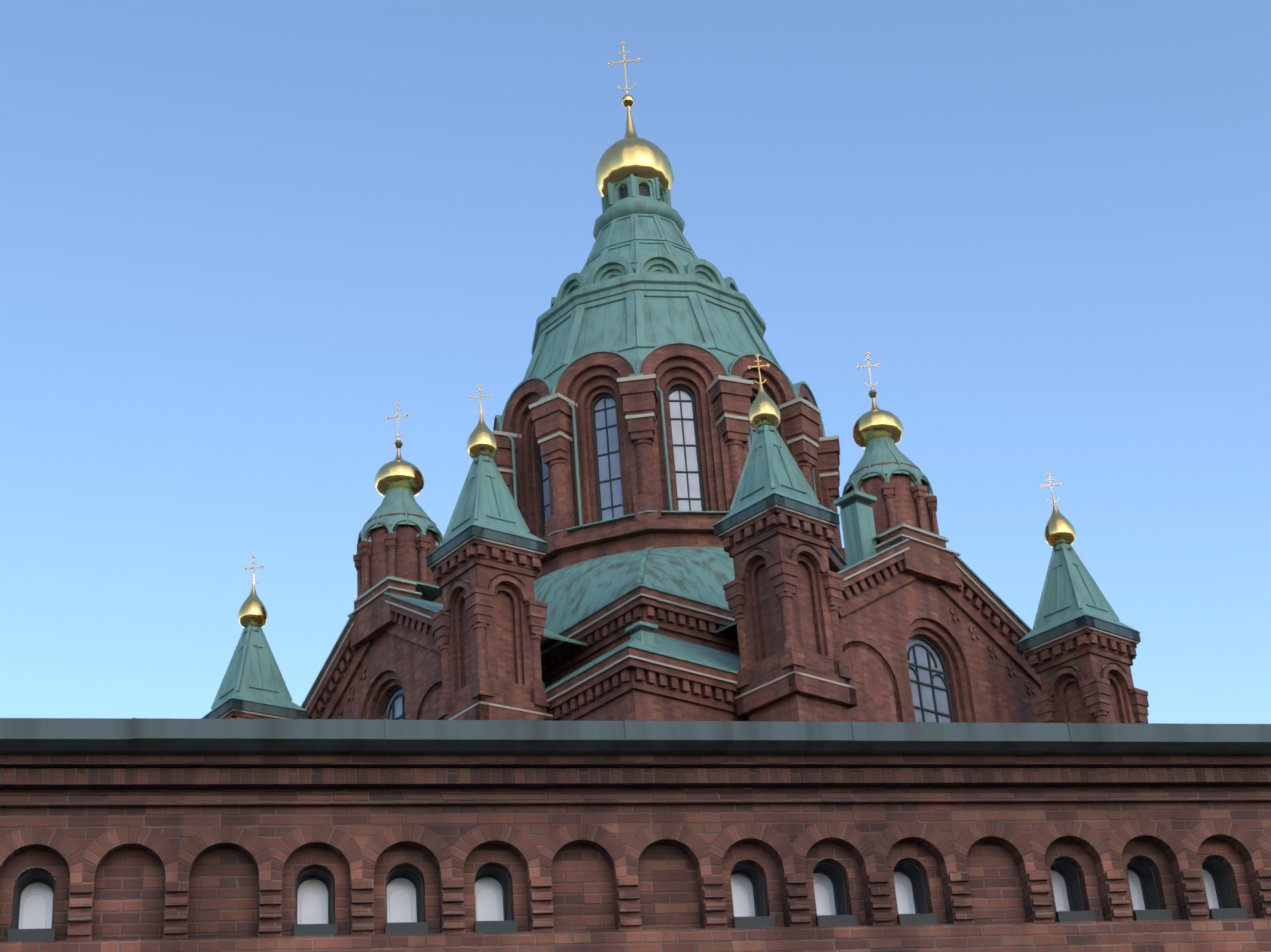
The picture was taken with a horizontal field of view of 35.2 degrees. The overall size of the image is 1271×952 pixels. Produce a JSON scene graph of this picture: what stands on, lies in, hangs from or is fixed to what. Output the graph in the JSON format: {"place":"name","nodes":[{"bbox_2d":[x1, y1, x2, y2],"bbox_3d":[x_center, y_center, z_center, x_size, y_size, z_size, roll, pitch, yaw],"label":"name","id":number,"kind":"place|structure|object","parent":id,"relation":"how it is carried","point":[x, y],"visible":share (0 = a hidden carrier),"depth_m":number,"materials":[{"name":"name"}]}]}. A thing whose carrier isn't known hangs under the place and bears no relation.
{"place":"outdoors","nodes":[
{"label":"outdoors","id":0,"kind":"place"},
{"bbox_2d":[0,754,1270,951],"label":"brick wall","id":1,"kind":"structure","parent":0,"point":[176,852],"depth_m":16.05,"materials":[{"name":"brown brick"}]},
{"bbox_2d":[8,858,1248,940],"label":"window frames","id":2,"kind":"structure","parent":1,"relation":"attached to","point":[1216,869],"depth_m":16.39,"materials":[{"name":"grey"}]},
{"bbox_2d":[19,869,1218,928],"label":"window panes","id":3,"kind":"object","parent":2,"relation":"attached to","point":[314,903],"visible":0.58,"depth_m":15.96,"materials":[{"name":"white glass"}]},
{"bbox_2d":[813,873,835,914],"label":"window panes","id":4,"kind":"object","parent":2,"relation":"attached to","point":[822,879],"visible":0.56,"depth_m":16.75,"materials":[{"name":"grey glass"}]},
{"bbox_2d":[0,718,1270,754],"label":"copper eaves","id":5,"kind":"object","parent":1,"relation":"on","point":[226,736],"visible":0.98,"depth_m":16.02,"materials":[{"name":"green metal"}]},
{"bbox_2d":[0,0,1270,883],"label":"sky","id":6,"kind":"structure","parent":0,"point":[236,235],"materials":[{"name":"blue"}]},
{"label":"cathedral hill ground","id":7,"kind":"structure","parent":0,"visible":0},
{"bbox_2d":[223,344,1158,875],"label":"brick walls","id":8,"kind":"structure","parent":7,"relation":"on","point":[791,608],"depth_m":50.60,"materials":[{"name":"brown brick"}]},
{"bbox_2d":[534,546,734,642],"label":"roof","id":9,"kind":"structure","parent":8,"relation":"on","point":[570,594],"depth_m":52.58,"materials":[{"name":"teal metal"}]},
{"bbox_2d":[382,185,953,721],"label":"window frames","id":10,"kind":"structure","parent":8,"relation":"attached to","point":[644,191],"depth_m":56.48,"materials":[{"name":"metal"}]},
{"bbox_2d":[387,390,949,721],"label":"window panes","id":11,"kind":"structure","parent":10,"relation":"in","point":[696,505],"depth_m":56.79,"materials":[{"name":"glass"}]},
{"bbox_2d":[201,174,1139,718],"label":"cathedral copper roofs","id":12,"kind":"structure","parent":8,"relation":"on","point":[641,288],"depth_m":55.65,"materials":[{"name":"green metal"}]},
{"bbox_2d":[238,94,1075,627],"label":"onion domes","id":13,"kind":"structure","parent":12,"relation":"on","point":[630,154],"depth_m":55.64,"materials":[{"name":"gold metal"}]},
{"bbox_2d":[244,42,1061,584],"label":"crosses","id":14,"kind":"object","parent":13,"relation":"on","point":[758,366],"visible":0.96,"depth_m":56.14,"materials":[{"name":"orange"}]},
{"bbox_2d":[203,494,1140,718],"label":"roof eaves","id":15,"kind":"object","parent":8,"relation":"attached to","point":[720,528],"depth_m":48.61,"materials":[{"name":"teal metal"}]},
{"bbox_2d":[218,374,1138,719],"bbox_3d":[0.527,3.480,53.521,18.935,14.215,18.814,16,-33,-35],"label":"cornice flashing","id":16,"kind":"object","parent":8,"relation":"on","point":[708,388],"visible":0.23,"depth_m":51.27,"materials":[{"name":"teal metal"}]}
]}

